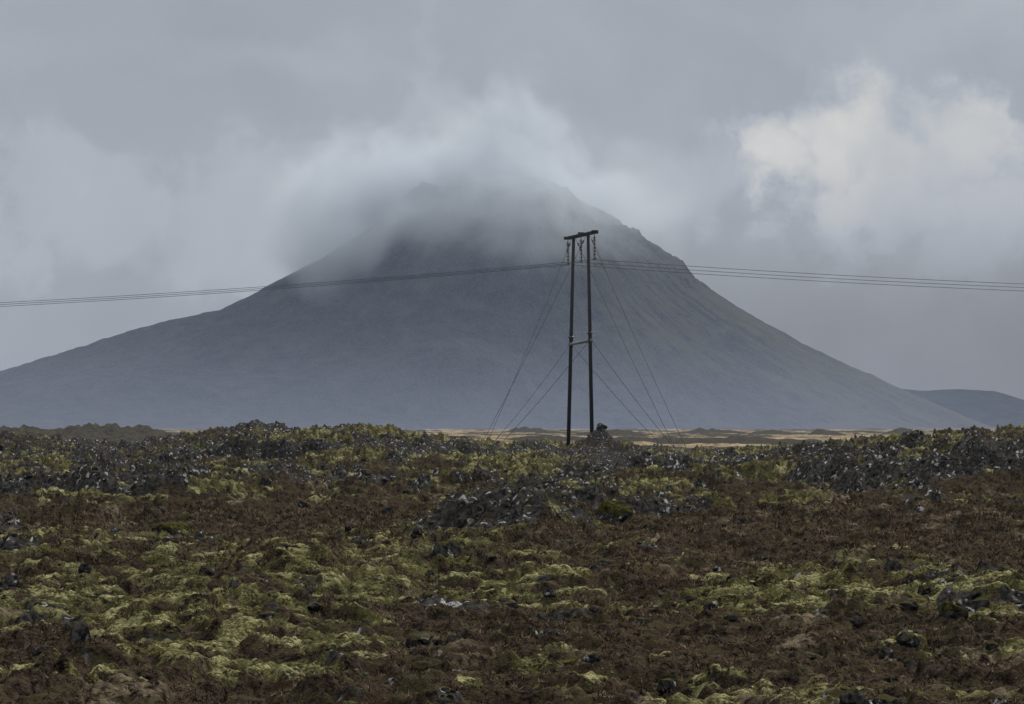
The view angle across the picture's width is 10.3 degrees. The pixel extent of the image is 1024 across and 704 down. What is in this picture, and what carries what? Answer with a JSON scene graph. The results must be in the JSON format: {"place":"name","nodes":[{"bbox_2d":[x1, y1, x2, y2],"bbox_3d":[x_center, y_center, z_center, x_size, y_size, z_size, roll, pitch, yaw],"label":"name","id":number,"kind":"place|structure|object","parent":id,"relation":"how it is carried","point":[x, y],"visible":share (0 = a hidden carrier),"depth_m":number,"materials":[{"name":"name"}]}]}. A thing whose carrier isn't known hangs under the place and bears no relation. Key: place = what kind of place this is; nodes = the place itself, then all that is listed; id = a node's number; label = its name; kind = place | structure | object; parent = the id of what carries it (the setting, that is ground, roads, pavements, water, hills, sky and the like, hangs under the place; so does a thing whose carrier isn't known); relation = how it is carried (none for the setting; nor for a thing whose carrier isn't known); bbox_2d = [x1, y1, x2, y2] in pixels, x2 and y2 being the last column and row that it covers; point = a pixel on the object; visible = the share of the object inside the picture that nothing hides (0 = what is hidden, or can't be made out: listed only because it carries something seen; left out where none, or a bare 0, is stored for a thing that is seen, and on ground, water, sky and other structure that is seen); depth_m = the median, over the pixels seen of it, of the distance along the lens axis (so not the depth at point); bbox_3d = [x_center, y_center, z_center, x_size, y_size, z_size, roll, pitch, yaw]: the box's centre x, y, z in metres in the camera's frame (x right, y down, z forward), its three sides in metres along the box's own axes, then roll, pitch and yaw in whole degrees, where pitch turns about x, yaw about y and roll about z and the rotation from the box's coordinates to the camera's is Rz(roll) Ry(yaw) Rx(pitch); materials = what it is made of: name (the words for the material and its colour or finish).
{"place":"outdoors","nodes":[
{"label":"outdoors","id":0,"kind":"place"},
{"bbox_2d":[0,176,995,428],"bbox_3d":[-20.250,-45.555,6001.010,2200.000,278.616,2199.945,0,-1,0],"label":"mountain","id":1,"kind":"structure","parent":0,"point":[432,352],"depth_m":5745.01,"materials":[{"name":"grey stone"}]},
{"bbox_2d":[0,423,995,450],"bbox_3d":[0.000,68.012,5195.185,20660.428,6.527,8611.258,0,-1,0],"label":"distant plain","id":2,"kind":"structure","parent":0,"point":[721,438],"depth_m":2205.80,"materials":[{"name":"yellow plant"}]},
{"bbox_2d":[0,419,1023,703],"bbox_3d":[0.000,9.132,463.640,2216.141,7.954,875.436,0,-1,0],"label":"ground","id":3,"kind":"structure","parent":0,"point":[456,469],"depth_m":84.65,"materials":[{"name":"brown plant"}]},
{"bbox_2d":[69,621,91,643],"bbox_3d":[-4.121,2.724,54.166,0.193,0.326,0.223,0,-1,-30],"label":"boulder","id":4,"kind":"object","parent":3,"relation":"on","point":[79,631],"visible":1,"depth_m":54.11,"materials":[{"name":"grey stone"}]},
{"bbox_2d":[152,520,187,534],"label":"boulder","id":5,"kind":"object","parent":3,"relation":"on","point":[175,527],"visible":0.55,"depth_m":120.17,"materials":[{"name":"green plant"}]},
{"bbox_2d":[297,499,315,507],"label":"boulder","id":6,"kind":"object","parent":3,"relation":"on","point":[302,503],"visible":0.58,"depth_m":161.29,"materials":[{"name":"grey stone"}]},
{"bbox_2d":[306,601,322,610],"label":"boulder","id":7,"kind":"object","parent":3,"relation":"on","point":[316,606],"visible":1,"depth_m":65.69,"materials":[{"name":"grey stone"}]},
{"bbox_2d":[405,631,438,648],"bbox_3d":[-0.917,3.050,60.164,0.436,0.206,0.300,0,-1,0],"label":"boulder","id":8,"kind":"object","parent":3,"relation":"on","point":[414,638],"visible":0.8,"depth_m":60.08,"materials":[{"name":"grey stone"}]},
{"bbox_2d":[430,540,461,558],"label":"boulder","id":9,"kind":"object","parent":3,"relation":"on","point":[445,549],"visible":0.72,"depth_m":89.96,"materials":[{"name":"grey stone"}]},
{"bbox_2d":[0,422,1023,703],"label":"lava rocks","id":10,"kind":"object","parent":3,"relation":"on","point":[846,696],"visible":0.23,"depth_m":76.92,"materials":[{"name":"grey stone"}]},
{"bbox_2d":[0,494,1023,703],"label":"heath tufts","id":11,"kind":"object","parent":3,"relation":"on","point":[588,535],"visible":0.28,"depth_m":92.56,"materials":[{"name":"plant"}]},
{"bbox_2d":[561,658,577,665],"bbox_3d":[0.559,3.111,56.425,0.249,0.146,0.225,0,-1,-32],"label":"boulder","id":12,"kind":"object","parent":3,"relation":"on","point":[570,661],"visible":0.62,"depth_m":56.34,"materials":[{"name":"green plant"}]},
{"bbox_2d":[484,230,687,450],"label":"power pylon","id":13,"kind":"object","parent":3,"relation":"on","point":[589,341],"visible":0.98,"depth_m":485.70,"materials":[{"name":"brown wood"}]},
{"bbox_2d":[0,259,1016,302],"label":"power wire","id":14,"kind":"object","parent":13,"relation":"hanging from","point":[508,267],"visible":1,"depth_m":479.94,"materials":[{"name":"metal"}]},
{"bbox_2d":[0,265,1016,306],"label":"power wire","id":15,"kind":"object","parent":13,"relation":"hanging from","point":[506,270],"visible":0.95,"depth_m":488.85,"materials":[{"name":"metal"}]},
{"bbox_2d":[0,262,1023,304],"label":"power wire","id":16,"kind":"object","parent":13,"relation":"hanging from","point":[511,268],"visible":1,"depth_m":484.33,"materials":[{"name":"metal"}]},
{"bbox_2d":[596,423,606,430],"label":"boulder","id":17,"kind":"object","parent":3,"relation":"on","point":[600,426],"visible":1,"depth_m":454.25,"materials":[{"name":"grey stone"}]},
{"bbox_2d":[595,499,632,522],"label":"boulder","id":18,"kind":"object","parent":3,"relation":"on","point":[607,509],"visible":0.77,"depth_m":130.11,"materials":[{"name":"green plant"}]},
{"bbox_2d":[898,600,918,610],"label":"boulder","id":19,"kind":"object","parent":3,"relation":"on","point":[913,605],"visible":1,"depth_m":70.51,"materials":[{"name":"grey stone"}]},
{"bbox_2d":[937,602,968,620],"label":"boulder","id":20,"kind":"object","parent":3,"relation":"on","point":[952,610],"visible":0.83,"depth_m":70.07,"materials":[{"name":"grey stone"}]},
{"bbox_2d":[0,0,1023,399],"label":"sky","id":21,"kind":"structure","parent":0,"point":[150,147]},
{"bbox_2d":[903,389,1023,427],"bbox_3d":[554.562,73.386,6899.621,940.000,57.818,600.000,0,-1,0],"label":"hill","id":22,"kind":"structure","parent":0,"point":[992,408],"depth_m":6799.06,"materials":[{"name":"grey stone"}]}
]}

